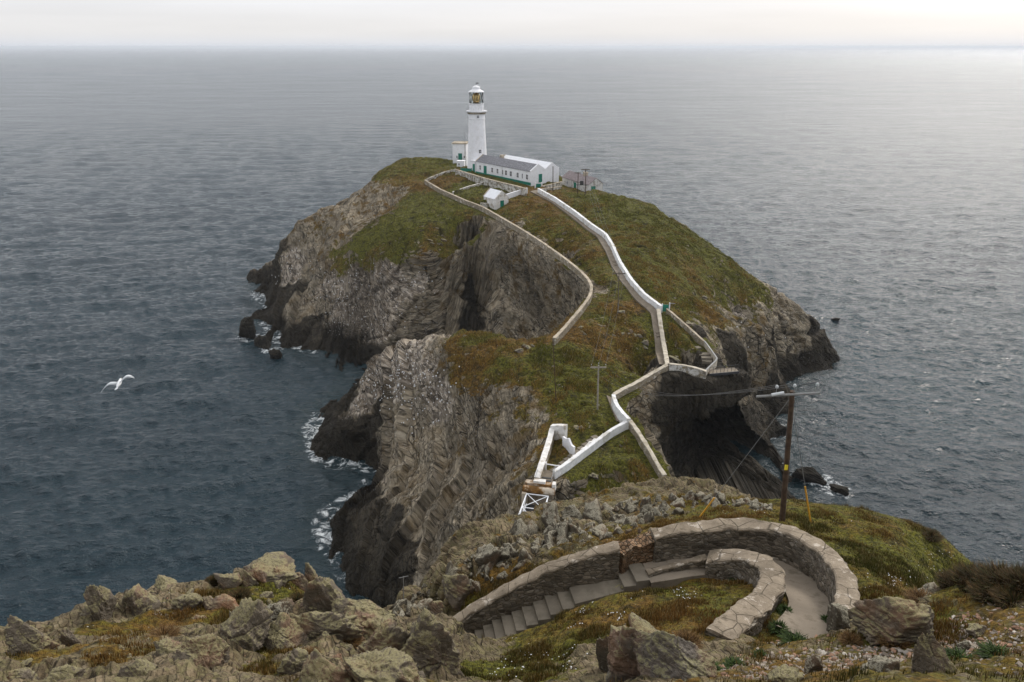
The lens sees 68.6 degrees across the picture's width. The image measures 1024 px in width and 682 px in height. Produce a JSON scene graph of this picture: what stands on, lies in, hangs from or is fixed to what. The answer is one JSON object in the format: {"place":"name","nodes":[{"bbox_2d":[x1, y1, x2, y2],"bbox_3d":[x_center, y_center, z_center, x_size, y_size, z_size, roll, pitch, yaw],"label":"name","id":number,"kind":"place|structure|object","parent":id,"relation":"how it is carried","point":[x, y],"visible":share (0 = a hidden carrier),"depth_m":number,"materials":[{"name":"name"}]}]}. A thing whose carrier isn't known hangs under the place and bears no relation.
{"place":"outdoors","nodes":[
{"label":"outdoors","id":0,"kind":"place"},
{"bbox_2d":[0,47,1023,626],"bbox_3d":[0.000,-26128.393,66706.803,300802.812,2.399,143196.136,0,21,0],"label":"sea","id":1,"kind":"structure","parent":0,"point":[156,203],"depth_m":307.70,"materials":[{"name":"liquid"}]},
{"bbox_2d":[239,316,255,338],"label":"sea rock","id":2,"kind":"object","parent":1,"relation":"in","point":[247,329],"visible":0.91,"depth_m":206.75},
{"bbox_2d":[254,335,271,349],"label":"sea rock","id":3,"kind":"object","parent":1,"relation":"in","point":[262,342],"visible":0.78,"depth_m":198.98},
{"bbox_2d":[268,348,282,358],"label":"sea rock","id":4,"kind":"object","parent":1,"relation":"in","point":[274,353],"visible":1,"depth_m":193.34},
{"bbox_2d":[792,467,826,484],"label":"sea rock","id":5,"kind":"object","parent":1,"relation":"in","point":[812,474],"visible":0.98,"depth_m":139.10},
{"bbox_2d":[829,484,848,495],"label":"sea rock","id":6,"kind":"object","parent":1,"relation":"in","point":[842,490],"visible":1,"depth_m":135.44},
{"bbox_2d":[0,476,1023,681],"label":"headland","id":7,"kind":"structure","parent":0,"point":[463,543],"depth_m":22.01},
{"bbox_2d":[6,667,39,679],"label":"boulder","id":8,"kind":"object","parent":7,"relation":"on","point":[25,673],"visible":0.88,"depth_m":14.58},
{"bbox_2d":[5,615,59,655],"bbox_3d":[-11.487,7.114,17.793,1.087,1.290,0.815,8,23,19],"label":"boulder","id":9,"kind":"object","parent":7,"relation":"on","point":[21,635],"visible":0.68,"depth_m":17.69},
{"bbox_2d":[42,664,85,681],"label":"boulder","id":10,"kind":"object","parent":7,"relation":"on","point":[64,672],"visible":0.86,"depth_m":13.39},
{"bbox_2d":[59,627,81,645],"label":"boulder","id":11,"kind":"object","parent":7,"relation":"on","point":[67,637],"visible":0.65,"depth_m":18.32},
{"bbox_2d":[83,585,116,619],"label":"boulder","id":12,"kind":"object","parent":7,"relation":"on","point":[100,600],"visible":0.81,"depth_m":20.89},
{"bbox_2d":[117,658,157,676],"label":"boulder","id":13,"kind":"object","parent":7,"relation":"on","point":[140,666],"visible":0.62,"depth_m":13.66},
{"bbox_2d":[122,583,160,615],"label":"boulder","id":14,"kind":"object","parent":7,"relation":"on","point":[137,599],"visible":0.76,"depth_m":21.87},
{"bbox_2d":[142,621,183,640],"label":"boulder","id":15,"kind":"object","parent":7,"relation":"on","point":[170,630],"visible":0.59,"depth_m":19.23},
{"bbox_2d":[154,575,177,590],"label":"boulder","id":16,"kind":"object","parent":7,"relation":"on","point":[162,582],"visible":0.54,"depth_m":24.28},
{"bbox_2d":[153,638,181,656],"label":"boulder","id":17,"kind":"object","parent":7,"relation":"on","point":[163,646],"visible":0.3,"depth_m":16.79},
{"bbox_2d":[171,593,202,610],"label":"boulder","id":18,"kind":"object","parent":7,"relation":"on","point":[189,600],"visible":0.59,"depth_m":22.14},
{"bbox_2d":[171,633,229,669],"bbox_3d":[-6.798,7.121,16.486,1.203,1.313,1.009,-14,25,-31],"label":"boulder","id":19,"kind":"object","parent":7,"relation":"on","point":[209,651],"visible":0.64,"depth_m":16.29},
{"bbox_2d":[202,596,213,609],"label":"boulder","id":20,"kind":"object","parent":7,"relation":"on","point":[207,601],"visible":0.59,"depth_m":22.24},
{"bbox_2d":[211,594,238,609],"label":"boulder","id":21,"kind":"object","parent":7,"relation":"on","point":[223,600],"visible":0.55,"depth_m":22.16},
{"bbox_2d":[213,573,241,589],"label":"boulder","id":22,"kind":"object","parent":7,"relation":"on","point":[230,580],"visible":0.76,"depth_m":24.64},
{"bbox_2d":[224,585,253,599],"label":"heather bush","id":23,"kind":"object","parent":7,"relation":"on","point":[239,593],"visible":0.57,"depth_m":23.26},
{"bbox_2d":[218,597,273,651],"bbox_3d":[-6.750,7.335,19.111,1.401,1.543,1.144,-10,24,-24],"label":"boulder","id":24,"kind":"object","parent":7,"relation":"on","point":[245,624],"visible":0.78,"depth_m":18.93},
{"bbox_2d":[242,570,258,586],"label":"boulder","id":25,"kind":"object","parent":7,"relation":"on","point":[248,580],"visible":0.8,"depth_m":24.60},
{"bbox_2d":[252,570,266,582],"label":"boulder","id":26,"kind":"object","parent":7,"relation":"on","point":[259,575],"visible":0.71,"depth_m":24.84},
{"bbox_2d":[243,551,299,583],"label":"boulder","id":27,"kind":"object","parent":7,"relation":"on","point":[282,561],"visible":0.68,"depth_m":25.60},
{"bbox_2d":[267,601,292,620],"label":"boulder","id":28,"kind":"object","parent":7,"relation":"on","point":[277,608],"visible":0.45,"depth_m":21.35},
{"bbox_2d":[263,612,310,650],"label":"boulder","id":29,"kind":"object","parent":7,"relation":"on","point":[285,629],"visible":0.66,"depth_m":19.33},
{"bbox_2d":[277,647,309,674],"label":"boulder","id":30,"kind":"object","parent":7,"relation":"on","point":[293,661],"visible":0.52,"depth_m":15.92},
{"bbox_2d":[291,572,307,589],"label":"boulder","id":31,"kind":"object","parent":7,"relation":"on","point":[302,581],"visible":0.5,"depth_m":26.01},
{"bbox_2d":[305,563,317,580],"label":"boulder","id":32,"kind":"object","parent":7,"relation":"on","point":[310,574],"visible":0.56,"depth_m":26.91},
{"bbox_2d":[302,576,344,611],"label":"boulder","id":33,"kind":"object","parent":7,"relation":"on","point":[321,593],"visible":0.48,"depth_m":21.55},
{"bbox_2d":[298,648,353,681],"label":"boulder","id":34,"kind":"object","parent":7,"relation":"on","point":[317,665],"visible":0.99,"depth_m":14.52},
{"bbox_2d":[291,611,365,641],"bbox_3d":[-4.963,7.772,20.005,2.070,1.384,0.925,0,21,1],"label":"boulder","id":35,"kind":"object","parent":7,"relation":"on","point":[315,624],"visible":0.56,"depth_m":19.71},
{"bbox_2d":[331,598,397,638],"bbox_3d":[-4.164,8.072,21.127,2.112,1.334,1.406,10,24,24],"label":"boulder","id":36,"kind":"object","parent":7,"relation":"on","point":[371,615],"visible":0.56,"depth_m":20.94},
{"bbox_2d":[357,619,409,653],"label":"boulder","id":37,"kind":"object","parent":7,"relation":"on","point":[389,633],"visible":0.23,"depth_m":17.86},
{"bbox_2d":[342,646,425,681],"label":"boulder","id":38,"kind":"object","parent":7,"relation":"on","point":[387,664],"visible":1,"depth_m":14.19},
{"bbox_2d":[417,598,432,609],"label":"crag rock","id":39,"kind":"object","parent":7,"relation":"on","point":[426,602],"visible":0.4,"depth_m":23.49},
{"bbox_2d":[399,608,464,676],"bbox_3d":[-2.140,7.372,18.217,1.536,2.209,1.463,-12,24,-27],"label":"boulder","id":40,"kind":"object","parent":7,"relation":"on","point":[429,646],"visible":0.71,"depth_m":17.75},
{"bbox_2d":[423,600,443,614],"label":"boulder","id":41,"kind":"object","parent":7,"relation":"on","point":[437,606],"visible":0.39,"depth_m":23.61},
{"bbox_2d":[443,561,457,586],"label":"crag rock","id":42,"kind":"object","parent":7,"relation":"on","point":[451,569],"visible":0.27,"depth_m":31.77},
{"bbox_2d":[442,573,470,610],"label":"boulder","id":43,"kind":"object","parent":7,"relation":"on","point":[457,586],"visible":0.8,"depth_m":30.91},
{"bbox_2d":[475,543,501,566],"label":"crag rock","id":44,"kind":"object","parent":7,"relation":"on","point":[487,553],"visible":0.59,"depth_m":31.81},
{"bbox_2d":[500,544,515,560],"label":"crag rock","id":45,"kind":"object","parent":7,"relation":"on","point":[510,549],"visible":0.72,"depth_m":31.99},
{"bbox_2d":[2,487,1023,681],"bbox_3d":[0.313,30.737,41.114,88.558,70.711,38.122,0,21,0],"label":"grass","id":46,"kind":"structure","parent":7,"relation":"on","point":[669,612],"depth_m":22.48,"materials":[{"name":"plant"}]},
{"bbox_2d":[509,518,530,539],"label":"crag rock","id":47,"kind":"object","parent":7,"relation":"on","point":[519,526],"visible":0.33,"depth_m":35.29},
{"bbox_2d":[517,548,531,561],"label":"crag rock","id":48,"kind":"object","parent":7,"relation":"on","point":[524,554],"visible":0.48,"depth_m":31.14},
{"bbox_2d":[527,520,538,534],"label":"crag rock","id":49,"kind":"object","parent":7,"relation":"on","point":[532,526],"visible":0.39,"depth_m":36.35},
{"bbox_2d":[453,541,619,633],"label":"curved wall","id":50,"kind":"structure","parent":7,"relation":"on","point":[596,564],"depth_m":26.73,"materials":[{"name":"stone"}]},
{"bbox_2d":[541,501,560,527],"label":"crag rock","id":51,"kind":"object","parent":7,"relation":"on","point":[549,515],"visible":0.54,"depth_m":36.23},
{"bbox_2d":[95,535,1023,679],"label":"scree","id":52,"kind":"structure","parent":7,"relation":"on","point":[874,649],"depth_m":15.96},
{"bbox_2d":[474,563,649,638],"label":"stone steps","id":53,"kind":"structure","parent":7,"relation":"on","point":[634,577],"depth_m":26.50,"materials":[{"name":"stone"}]},
{"bbox_2d":[556,518,568,540],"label":"crag rock","id":54,"kind":"object","parent":7,"relation":"on","point":[563,530],"visible":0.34,"depth_m":32.48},
{"bbox_2d":[561,504,582,519],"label":"crag rock","id":55,"kind":"object","parent":7,"relation":"on","point":[572,511],"visible":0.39,"depth_m":36.48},
{"bbox_2d":[582,498,602,523],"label":"crag rock","id":56,"kind":"object","parent":7,"relation":"on","point":[592,510],"visible":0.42,"depth_m":35.83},
{"bbox_2d":[596,636,608,671],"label":"boulder","id":57,"kind":"object","parent":7,"relation":"on","point":[602,652],"visible":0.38,"depth_m":16.45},
{"bbox_2d":[606,624,641,681],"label":"boulder","id":58,"kind":"object","parent":7,"relation":"on","point":[621,659],"visible":0.69,"depth_m":15.17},
{"bbox_2d":[618,531,654,573],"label":"broken wall","id":59,"kind":"structure","parent":7,"relation":"on","point":[639,549],"depth_m":26.99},
{"bbox_2d":[628,612,658,633],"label":"boulder","id":60,"kind":"object","parent":7,"relation":"on","point":[637,622],"visible":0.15,"depth_m":19.30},
{"bbox_2d":[632,630,717,680],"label":"boulder","id":61,"kind":"object","parent":7,"relation":"on","point":[663,654],"visible":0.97,"depth_m":14.51,"materials":[{"name":"stone"}]},
{"bbox_2d":[671,626,707,648],"bbox_3d":[4.397,7.540,18.896,1.058,0.367,1.049,0,21,0],"label":"dry tuft","id":62,"kind":"object","parent":7,"relation":"on","point":[685,635],"visible":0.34,"depth_m":19.00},
{"bbox_2d":[713,488,725,504],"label":"crag rock","id":63,"kind":"object","parent":7,"relation":"on","point":[720,497],"visible":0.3,"depth_m":36.53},
{"bbox_2d":[719,655,750,668],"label":"green plant","id":64,"kind":"object","parent":7,"relation":"on","point":[729,662],"visible":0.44,"depth_m":16.16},
{"bbox_2d":[705,549,785,639],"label":"curved wall","id":65,"kind":"structure","parent":7,"relation":"on","point":[764,575],"depth_m":23.10,"materials":[{"name":"stone"}]},
{"bbox_2d":[650,517,859,619],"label":"curved wall","id":66,"kind":"structure","parent":7,"relation":"on","point":[822,564],"depth_m":26.70,"materials":[{"name":"stone"}]},
{"bbox_2d":[767,617,791,634],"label":"green plant","id":67,"kind":"object","parent":7,"relation":"on","point":[774,628],"visible":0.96,"depth_m":21.51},
{"bbox_2d":[766,664,803,681],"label":"boulder","id":68,"kind":"object","parent":7,"relation":"on","point":[784,673],"visible":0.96,"depth_m":13.32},
{"bbox_2d":[756,382,819,521],"bbox_3d":[10.214,4.954,29.179,2.360,7.490,0.654,-2,22,-4],"label":"utility pole","id":69,"kind":"object","parent":7,"relation":"on","point":[792,394],"visible":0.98,"depth_m":28.66,"materials":[{"name":"wood"}]},
{"bbox_2d":[699,400,788,516],"bbox_3d":[9.096,4.990,30.071,3.246,7.048,0.068,13,25,30],"label":"stay wire","id":70,"kind":"object","parent":69,"relation":"attached to","point":[705,509],"visible":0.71,"depth_m":30.40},
{"bbox_2d":[775,627,808,643],"bbox_3d":[6.971,7.422,18.441,1.019,0.200,0.982,0,21,0],"label":"green plant","id":71,"kind":"object","parent":7,"relation":"on","point":[788,637],"visible":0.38,"depth_m":18.60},
{"bbox_2d":[804,654,822,673],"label":"boulder","id":72,"kind":"object","parent":7,"relation":"on","point":[814,662],"visible":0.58,"depth_m":14.47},
{"bbox_2d":[826,603,850,631],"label":"boulder","id":73,"kind":"object","parent":7,"relation":"on","point":[837,617],"visible":0.6,"depth_m":18.40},
{"bbox_2d":[837,630,864,646],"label":"dry tuft","id":74,"kind":"object","parent":7,"relation":"on","point":[844,637],"visible":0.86,"depth_m":17.17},
{"bbox_2d":[860,655,899,671],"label":"boulder","id":75,"kind":"object","parent":7,"relation":"on","point":[879,663],"visible":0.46,"depth_m":13.15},
{"bbox_2d":[849,596,934,645],"bbox_3d":[8.617,6.328,17.040,1.668,1.739,1.665,-4,22,-10],"label":"boulder","id":76,"kind":"object","parent":7,"relation":"on","point":[896,620],"visible":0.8,"depth_m":16.45,"materials":[{"name":"stone"}]},
{"bbox_2d":[872,633,914,650],"bbox_3d":[8.416,6.607,16.456,0.929,0.316,0.960,0,21,0],"label":"dry tuft","id":77,"kind":"object","parent":7,"relation":"on","point":[904,645],"visible":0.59,"depth_m":16.42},
{"bbox_2d":[900,585,932,603],"bbox_3d":[10.224,6.456,18.710,1.121,0.282,1.179,0,21,0],"label":"dry tuft","id":78,"kind":"object","parent":7,"relation":"on","point":[918,594],"visible":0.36,"depth_m":18.88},
{"bbox_2d":[916,582,936,592],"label":"boulder","id":79,"kind":"object","parent":7,"relation":"on","point":[932,586],"visible":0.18,"depth_m":19.40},
{"bbox_2d":[920,527,944,542],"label":"heather bush","id":80,"kind":"object","parent":7,"relation":"on","point":[936,536],"visible":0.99,"depth_m":31.85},
{"bbox_2d":[911,631,958,673],"bbox_3d":[7.232,5.684,12.676,0.747,1.744,0.848,-15,26,-34],"label":"boulder","id":81,"kind":"object","parent":7,"relation":"on","point":[929,651],"visible":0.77,"depth_m":12.52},
{"bbox_2d":[933,567,956,589],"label":"heather bush","id":82,"kind":"object","parent":7,"relation":"on","point":[943,578],"visible":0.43,"depth_m":19.23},
{"bbox_2d":[944,643,975,659],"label":"green plant","id":83,"kind":"object","parent":7,"relation":"on","point":[953,652],"visible":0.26,"depth_m":14.41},
{"bbox_2d":[946,557,984,592],"bbox_3d":[11.352,5.782,18.231,1.522,0.638,1.490,-9,23,-21],"label":"heather bush","id":84,"kind":"object","parent":7,"relation":"on","point":[961,576],"visible":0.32,"depth_m":18.38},
{"bbox_2d":[965,623,986,636],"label":"boulder","id":85,"kind":"object","parent":7,"relation":"on","point":[974,629],"visible":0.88,"depth_m":16.13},
{"bbox_2d":[963,577,997,605],"bbox_3d":[11.091,5.875,17.368,1.255,0.358,1.254,0,21,0],"label":"heather bush","id":86,"kind":"object","parent":7,"relation":"on","point":[976,591],"visible":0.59,"depth_m":17.45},
{"bbox_2d":[966,558,1018,592],"bbox_3d":[11.606,5.636,17.681,1.656,0.615,1.666,0,21,0],"label":"heather bush","id":87,"kind":"object","parent":7,"relation":"on","point":[986,572],"visible":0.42,"depth_m":17.89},
{"bbox_2d":[972,637,1021,658],"bbox_3d":[9.175,5.937,14.178,0.964,0.220,0.955,0,21,0],"label":"green plant","id":88,"kind":"object","parent":7,"relation":"on","point":[988,649],"visible":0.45,"depth_m":14.28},
{"bbox_2d":[987,581,1023,608],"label":"heather bush","id":89,"kind":"object","parent":7,"relation":"on","point":[1008,596],"visible":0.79,"depth_m":17.05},
{"bbox_2d":[992,561,1023,599],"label":"heather bush","id":90,"kind":"object","parent":7,"relation":"on","point":[1015,577],"visible":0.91,"depth_m":17.47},
{"bbox_2d":[0,0,1023,46],"label":"sky","id":91,"kind":"structure","parent":0,"point":[23,23],"materials":[{"name":"white"}]},
{"bbox_2d":[246,157,839,607],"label":"island","id":92,"kind":"structure","parent":0,"point":[474,451],"depth_m":152.81,"materials":[{"name":"stone"}]},
{"bbox_2d":[452,137,467,165],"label":"service block","id":93,"kind":"structure","parent":92,"relation":"on","point":[460,150],"depth_m":272.53,"materials":[{"name":"white paint"}]},
{"bbox_2d":[466,83,486,167],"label":"lighthouse","id":94,"kind":"object","parent":92,"relation":"on","point":[476,111],"visible":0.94,"depth_m":253.60,"materials":[{"name":"white paint"}]},
{"bbox_2d":[455,169,526,195],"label":"retaining wall","id":95,"kind":"structure","parent":92,"relation":"on","point":[491,183],"depth_m":230.91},
{"bbox_2d":[480,188,508,209],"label":"white hut","id":96,"kind":"object","parent":92,"relation":"on","point":[495,199],"visible":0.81,"depth_m":213.58,"materials":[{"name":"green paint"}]},
{"bbox_2d":[424,180,592,344],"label":"boundary wall","id":97,"kind":"structure","parent":92,"relation":"on","point":[575,317],"depth_m":172.01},
{"bbox_2d":[469,154,558,185],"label":"keepers house","id":98,"kind":"structure","parent":92,"relation":"on","point":[529,172],"depth_m":240.20,"materials":[{"name":"paint"}]},
{"bbox_2d":[275,250,785,433],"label":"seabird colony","id":99,"kind":"object","parent":92,"relation":"on","point":[396,360],"visible":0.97,"depth_m":146.52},
{"bbox_2d":[519,478,555,513],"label":"footbridge","id":100,"kind":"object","parent":92,"relation":"on","point":[535,491],"visible":0.15,"depth_m":99.28,"materials":[{"name":"white paint"}]},
{"bbox_2d":[534,428,554,478],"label":"white wall","id":101,"kind":"structure","parent":92,"relation":"on","point":[546,452],"depth_m":105.25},
{"bbox_2d":[535,466,555,482],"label":"bridge ramp","id":102,"kind":"structure","parent":92,"relation":"on","point":[548,475],"depth_m":102.05,"materials":[{"name":"concrete"}]},
{"bbox_2d":[332,157,772,493],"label":"island grass","id":103,"kind":"structure","parent":92,"relation":"on","point":[481,333],"depth_m":142.38,"materials":[{"name":"plant"}]},
{"bbox_2d":[550,424,567,439],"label":"ruined wall","id":104,"kind":"structure","parent":92,"relation":"on","point":[560,432],"depth_m":110.06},
{"bbox_2d":[562,436,574,454],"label":"ruined wall","id":105,"kind":"structure","parent":92,"relation":"on","point":[568,445],"depth_m":107.20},
{"bbox_2d":[549,435,598,471],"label":"stone steps","id":106,"kind":"structure","parent":92,"relation":"on","point":[569,456],"depth_m":107.68,"materials":[{"name":"stone"}]},
{"bbox_2d":[562,170,603,191],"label":"stone cottage","id":107,"kind":"structure","parent":92,"relation":"on","point":[572,179],"depth_m":233.33,"materials":[{"name":"paint"}]},
{"bbox_2d":[553,421,626,478],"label":"parapet","id":108,"kind":"structure","parent":92,"relation":"on","point":[581,455],"depth_m":106.76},
{"bbox_2d":[538,188,662,312],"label":"white wall","id":109,"kind":"structure","parent":92,"relation":"on","point":[638,289],"depth_m":172.22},
{"bbox_2d":[611,394,630,429],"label":"white wall","id":110,"kind":"structure","parent":92,"relation":"on","point":[621,414],"depth_m":113.75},
{"bbox_2d":[612,364,668,398],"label":"stone wall","id":111,"kind":"structure","parent":92,"relation":"on","point":[640,382],"depth_m":122.97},
{"bbox_2d":[629,420,666,477],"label":"stone wall","id":112,"kind":"structure","parent":92,"relation":"on","point":[635,431],"depth_m":106.62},
{"bbox_2d":[656,309,668,363],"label":"white wall","id":113,"kind":"structure","parent":92,"relation":"on","point":[663,342],"depth_m":138.08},
{"bbox_2d":[666,308,704,345],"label":"stone wall","id":114,"kind":"structure","parent":92,"relation":"on","point":[697,338],"depth_m":140.34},
{"bbox_2d":[668,363,706,378],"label":"stone wall","id":115,"kind":"structure","parent":92,"relation":"on","point":[694,371],"depth_m":126.96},
{"bbox_2d":[692,346,711,363],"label":"stone steps","id":116,"kind":"structure","parent":92,"relation":"on","point":[706,357],"depth_m":133.91,"materials":[{"name":"stone"}]},
{"bbox_2d":[703,341,717,374],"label":"terrace wall","id":117,"kind":"structure","parent":92,"relation":"on","point":[713,355],"depth_m":133.10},
{"bbox_2d":[708,365,738,375],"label":"cliff platform","id":118,"kind":"structure","parent":92,"relation":"on","point":[716,372],"depth_m":128.91,"materials":[{"name":"concrete"}]},
{"bbox_2d":[530,190,663,364],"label":"path","id":119,"kind":"structure","parent":0,"point":[646,305],"depth_m":153.94,"materials":[{"name":"concrete"}]},
{"bbox_2d":[643,555,828,638],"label":"path","id":120,"kind":"structure","parent":0,"point":[807,600],"depth_m":23.99,"materials":[{"name":"concrete"}]},
{"bbox_2d":[645,554,706,586],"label":"kerb","id":121,"kind":"structure","parent":120,"relation":"on","point":[697,562],"depth_m":26.56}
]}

